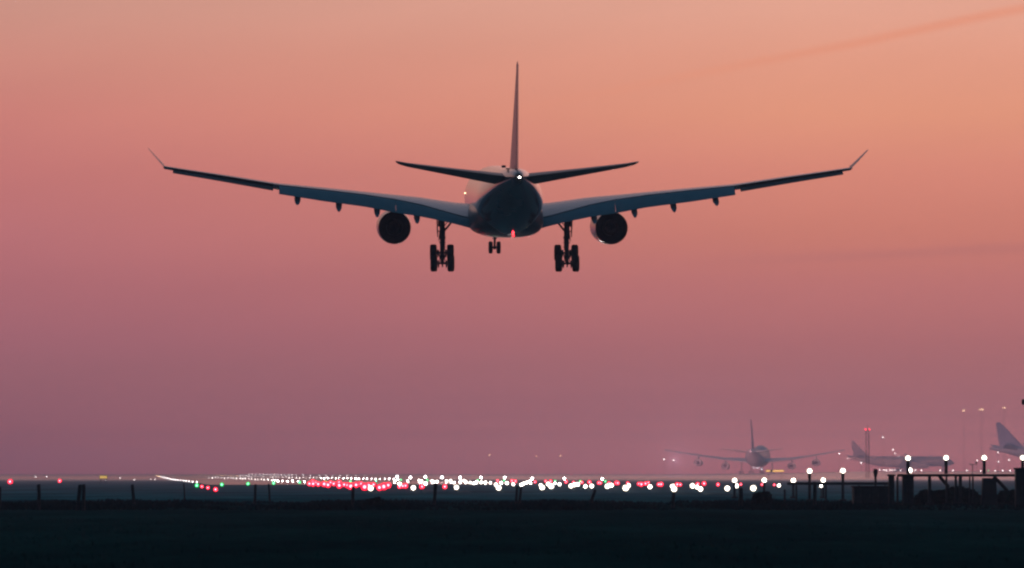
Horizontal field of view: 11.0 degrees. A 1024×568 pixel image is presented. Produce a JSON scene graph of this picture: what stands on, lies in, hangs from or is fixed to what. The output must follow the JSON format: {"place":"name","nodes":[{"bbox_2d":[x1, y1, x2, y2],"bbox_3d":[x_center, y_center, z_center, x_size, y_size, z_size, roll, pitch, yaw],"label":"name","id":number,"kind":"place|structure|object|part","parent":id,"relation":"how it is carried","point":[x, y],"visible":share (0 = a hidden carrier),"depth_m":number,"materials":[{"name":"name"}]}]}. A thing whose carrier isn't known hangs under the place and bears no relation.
{"place":"outdoors","nodes":[
{"label":"outdoors","id":0,"kind":"place"},
{"bbox_2d":[148,61,867,271],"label":"landing airliner","id":1,"kind":"object","parent":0,"point":[503,201],"visible":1,"depth_m":269.86,"materials":[{"name":"white paint"}]},
{"bbox_2d":[0,471,1023,567],"bbox_3d":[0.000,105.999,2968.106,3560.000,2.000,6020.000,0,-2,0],"label":"ground","id":2,"kind":"structure","parent":0,"point":[23,487],"depth_m":131.75,"materials":[{"name":"green plant"}]},
{"bbox_2d":[37,484,40,509],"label":"fence post","id":3,"kind":"object","parent":2,"relation":"on","point":[38,496],"visible":0.88,"depth_m":196.35,"materials":[{"name":"brown wood"}]},
{"bbox_2d":[75,485,81,509],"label":"fence post","id":4,"kind":"object","parent":2,"relation":"on","point":[78,497],"visible":0.88,"depth_m":194.87,"materials":[{"name":"brown wood"}]},
{"bbox_2d":[81,484,85,509],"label":"fence post","id":5,"kind":"object","parent":2,"relation":"on","point":[83,495],"visible":0.88,"depth_m":194.88,"materials":[{"name":"brown wood"}]},
{"bbox_2d":[99,475,106,478],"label":"airfield sign","id":6,"kind":"object","parent":2,"relation":"on","point":[102,476],"visible":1,"depth_m":749.51,"materials":[{"name":"paint"}]},
{"bbox_2d":[131,485,135,503],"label":"fence post","id":7,"kind":"object","parent":2,"relation":"on","point":[133,495],"visible":0.88,"depth_m":221.77,"materials":[{"name":"brown wood"}]},
{"bbox_2d":[253,484,256,504],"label":"fence post","id":8,"kind":"object","parent":2,"relation":"on","point":[255,493],"visible":0.88,"depth_m":229.68,"materials":[{"name":"brown wood"}]},
{"bbox_2d":[268,484,270,501],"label":"fence post","id":9,"kind":"object","parent":2,"relation":"on","point":[269,492],"visible":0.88,"depth_m":247.38,"materials":[{"name":"brown wood"}]},
{"bbox_2d":[149,475,519,484],"bbox_3d":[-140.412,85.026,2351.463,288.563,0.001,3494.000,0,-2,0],"label":"runway","id":10,"kind":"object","parent":2,"relation":"on","point":[213,480],"visible":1,"depth_m":939.90,"materials":[{"name":"grey asphalt"}]},
{"bbox_2d":[336,482,341,487],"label":"approach light","id":11,"kind":"object","parent":2,"relation":"on","point":[338,484],"visible":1,"depth_m":470.22,"materials":[{"name":"paint"}]},
{"bbox_2d":[347,483,353,488],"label":"approach light","id":12,"kind":"object","parent":2,"relation":"on","point":[349,485],"visible":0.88,"depth_m":443.94,"materials":[{"name":"paint"}]},
{"bbox_2d":[351,486,354,506],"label":"fence post","id":13,"kind":"object","parent":2,"relation":"on","point":[352,496],"visible":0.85,"depth_m":210.86,"materials":[{"name":"brown wood"}]},
{"bbox_2d":[361,483,367,489],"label":"approach light","id":14,"kind":"object","parent":2,"relation":"on","point":[364,486],"visible":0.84,"depth_m":422.18,"materials":[{"name":"paint"}]},
{"bbox_2d":[362,496,384,506],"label":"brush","id":15,"kind":"object","parent":2,"relation":"on","point":[378,500],"visible":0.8,"depth_m":206.48,"materials":[{"name":"black plant"}]},
{"bbox_2d":[376,484,382,490],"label":"approach light","id":16,"kind":"object","parent":2,"relation":"on","point":[379,487],"visible":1,"depth_m":404.08,"materials":[{"name":"paint"}]},
{"bbox_2d":[381,483,387,489],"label":"approach light","id":17,"kind":"object","parent":2,"relation":"on","point":[384,486],"visible":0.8,"depth_m":430.99,"materials":[{"name":"paint"}]},
{"bbox_2d":[432,483,436,504],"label":"fence post","id":18,"kind":"object","parent":2,"relation":"on","point":[434,494],"visible":0.88,"depth_m":225.65,"materials":[{"name":"brown wood"}]},
{"bbox_2d":[514,486,518,504],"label":"fence post","id":19,"kind":"object","parent":2,"relation":"on","point":[516,495],"visible":0.85,"depth_m":225.66,"materials":[{"name":"brown wood"}]},
{"bbox_2d":[518,486,521,503],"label":"fence post","id":20,"kind":"object","parent":2,"relation":"on","point":[520,494],"visible":0.88,"depth_m":225.66,"materials":[{"name":"brown wood"}]},
{"bbox_2d":[589,489,595,502],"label":"fence post","id":21,"kind":"object","parent":2,"relation":"on","point":[593,495],"visible":0.78,"depth_m":229.68,"materials":[{"name":"brown wood"}]},
{"bbox_2d":[622,485,628,491],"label":"approach light","id":22,"kind":"object","parent":2,"relation":"on","point":[625,488],"visible":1,"depth_m":390.36,"materials":[{"name":"paint"}]},
{"bbox_2d":[671,492,674,507],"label":"fence post","id":23,"kind":"object","parent":2,"relation":"on","point":[673,500],"visible":0.88,"depth_m":207.45,"materials":[{"name":"brown wood"}]},
{"bbox_2d":[671,486,676,491],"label":"approach light","id":24,"kind":"object","parent":2,"relation":"on","point":[673,488],"visible":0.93,"depth_m":366.84,"materials":[{"name":"paint"}]},
{"bbox_2d":[731,478,737,497],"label":"approach light","id":25,"kind":"object","parent":2,"relation":"on","point":[734,480],"visible":1,"depth_m":287.72,"materials":[{"name":"paint"}]},
{"bbox_2d":[738,488,742,506],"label":"fence post","id":26,"kind":"object","parent":2,"relation":"on","point":[740,501],"visible":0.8,"depth_m":207.44,"materials":[{"name":"brown wood"}]},
{"bbox_2d":[750,485,755,491],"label":"approach light","id":27,"kind":"object","parent":2,"relation":"on","point":[753,488],"visible":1,"depth_m":385.99,"materials":[{"name":"paint"}]},
{"bbox_2d":[665,419,844,473],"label":"taxiing jumbo","id":28,"kind":"object","parent":2,"relation":"on","point":[758,456],"visible":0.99,"depth_m":2382.84,"materials":[{"name":"white paint"}]},
{"bbox_2d":[751,491,773,503],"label":"brush","id":29,"kind":"object","parent":2,"relation":"on","point":[763,497],"visible":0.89,"depth_m":222.63,"materials":[{"name":"black plant"}]},
{"bbox_2d":[762,478,766,491],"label":"approach light","id":30,"kind":"object","parent":2,"relation":"on","point":[764,480],"visible":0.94,"depth_m":287.72,"materials":[{"name":"paint"}]},
{"bbox_2d":[766,470,783,478],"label":"airfield sign","id":31,"kind":"object","parent":2,"relation":"on","point":[768,471],"visible":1,"depth_m":1299.17,"materials":[{"name":"paint"}]},
{"bbox_2d":[790,478,795,497],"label":"approach light","id":32,"kind":"object","parent":2,"relation":"on","point":[793,487],"visible":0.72,"depth_m":287.72,"materials":[{"name":"paint"}]},
{"bbox_2d":[806,468,811,500],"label":"approach light","id":33,"kind":"object","parent":2,"relation":"on","point":[809,471],"visible":0.91,"depth_m":257.75,"materials":[{"name":"paint"}]},
{"bbox_2d":[813,482,816,505],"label":"fence post","id":34,"kind":"object","parent":2,"relation":"on","point":[814,492],"visible":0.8,"depth_m":207.46,"materials":[{"name":"brown wood"}]},
{"bbox_2d":[820,478,825,497],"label":"approach light","id":35,"kind":"object","parent":2,"relation":"on","point":[823,486],"visible":0.8,"depth_m":287.72,"materials":[{"name":"paint"}]},
{"bbox_2d":[787,482,887,500],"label":"light crossbar","id":36,"kind":"object","parent":2,"relation":"on","point":[838,483],"visible":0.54,"depth_m":257.89,"materials":[{"name":"paint"}]},
{"bbox_2d":[839,468,846,500],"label":"approach light","id":37,"kind":"object","parent":2,"relation":"on","point":[842,470],"visible":0.98,"depth_m":257.75,"materials":[{"name":"paint"}]},
{"bbox_2d":[865,425,869,474],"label":"obstruction mast","id":38,"kind":"object","parent":2,"relation":"on","point":[868,448],"visible":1,"depth_m":1499.40,"materials":[{"name":"metal"}]},
{"bbox_2d":[720,471,1014,474],"bbox_3d":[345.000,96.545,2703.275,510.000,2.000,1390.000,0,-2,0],"label":"apron","id":39,"kind":"object","parent":2,"relation":"on","point":[883,471],"visible":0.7,"depth_m":2108.00,"materials":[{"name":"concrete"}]},
{"bbox_2d":[979,409,982,470],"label":"lamp mast","id":40,"kind":"object","parent":39,"relation":"on","point":[981,445],"visible":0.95,"depth_m":3298.41,"materials":[{"name":"metal"}]},
{"bbox_2d":[990,422,1023,456],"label":"parked airliner","id":41,"kind":"object","parent":39,"relation":"on","point":[1010,443],"visible":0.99,"depth_m":2999.05,"materials":[{"name":"metal"}]},
{"bbox_2d":[851,486,887,504],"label":"equipment cabinet","id":42,"kind":"object","parent":2,"relation":"on","point":[871,494],"visible":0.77,"depth_m":230.19,"materials":[{"name":"metal"}]},
{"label":"door","id":43,"kind":"part","parent":42,"relation":"part of","materials":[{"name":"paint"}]},
{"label":"door","id":44,"kind":"part","parent":42,"relation":"part of","materials":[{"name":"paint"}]},
{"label":"door","id":45,"kind":"part","parent":42,"relation":"part of","materials":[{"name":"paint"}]},
{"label":"door","id":46,"kind":"part","parent":42,"relation":"part of","materials":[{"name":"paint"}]},
{"bbox_2d":[873,469,877,485],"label":"unlit lamp","id":47,"kind":"object","parent":2,"relation":"on","point":[875,472],"visible":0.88,"depth_m":239.79,"materials":[{"name":"metal"}]},
{"bbox_2d":[887,474,895,505],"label":"post","id":48,"kind":"object","parent":2,"relation":"on","point":[890,488],"visible":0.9,"depth_m":223.96,"materials":[{"name":"metal"}]},
{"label":"door","id":49,"kind":"part","parent":48,"relation":"part of","materials":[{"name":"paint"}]},
{"bbox_2d":[846,441,953,470],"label":"parked airliner","id":50,"kind":"object","parent":2,"relation":"on","point":[859,454],"visible":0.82,"depth_m":5303.31,"materials":[{"name":"metal"}]},
{"bbox_2d":[901,475,914,505],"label":"equipment cabinet","id":51,"kind":"object","parent":2,"relation":"on","point":[908,489],"visible":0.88,"depth_m":224.44,"materials":[{"name":"metal"}]},
{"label":"door","id":52,"kind":"part","parent":51,"relation":"part of","materials":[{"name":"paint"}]},
{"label":"door","id":53,"kind":"part","parent":51,"relation":"part of","materials":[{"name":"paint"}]},
{"bbox_2d":[914,486,980,504],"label":"hedge","id":54,"kind":"object","parent":2,"relation":"on","point":[921,497],"visible":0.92,"depth_m":226.38,"materials":[{"name":"black plant"}]},
{"bbox_2d":[894,474,1014,504],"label":"light gantry","id":55,"kind":"object","parent":2,"relation":"on","point":[960,476],"visible":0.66,"depth_m":225.34,"materials":[{"name":"metal"}]},
{"bbox_2d":[905,455,910,473],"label":"approach light","id":56,"kind":"object","parent":55,"relation":"on","point":[907,457],"visible":1,"depth_m":225.41,"materials":[{"name":"paint"}]},
{"bbox_2d":[943,455,948,473],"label":"approach light","id":57,"kind":"object","parent":55,"relation":"on","point":[945,457],"visible":1,"depth_m":225.41,"materials":[{"name":"paint"}]},
{"bbox_2d":[982,455,986,473],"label":"approach light","id":58,"kind":"object","parent":55,"relation":"on","point":[984,457],"visible":1,"depth_m":225.41,"materials":[{"name":"paint"}]},
{"bbox_2d":[980,478,997,505],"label":"lamp plinth","id":59,"kind":"structure","parent":2,"relation":"on","point":[989,492],"depth_m":224.32,"materials":[{"name":"paint"}]},
{"bbox_2d":[997,489,1014,504],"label":"hedge","id":60,"kind":"object","parent":2,"relation":"on","point":[1004,496],"visible":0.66,"depth_m":226.98,"materials":[{"name":"black plant"}]},
{"bbox_2d":[1013,468,1023,507],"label":"equipment cabinet","id":61,"kind":"object","parent":2,"relation":"on","point":[1019,486],"visible":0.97,"depth_m":210.78,"materials":[{"name":"metal"}]},
{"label":"door","id":62,"kind":"part","parent":61,"relation":"part of","materials":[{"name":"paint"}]},
{"bbox_2d":[0,498,1023,509],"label":"rough grass","id":63,"kind":"structure","parent":0,"point":[342,504],"depth_m":212.03,"materials":[{"name":"plant"}]},
{"bbox_2d":[0,0,1023,473],"label":"sky","id":64,"kind":"structure","parent":0,"point":[154,319],"materials":[{"name":"pink"}]},
{"bbox_2d":[613,478,720,478],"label":"taxiway","id":65,"kind":"structure","parent":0,"point":[666,478],"depth_m":1273.87,"materials":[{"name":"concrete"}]},
{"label":"camera pole","id":66,"kind":"object","parent":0,"visible":0},
{"bbox_2d":[1020,455,1023,467],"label":"approach light","id":67,"kind":"object","parent":66,"relation":"attached to","point":[1022,460],"visible":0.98,"depth_m":225.41,"materials":[{"name":"paint"}]}
]}

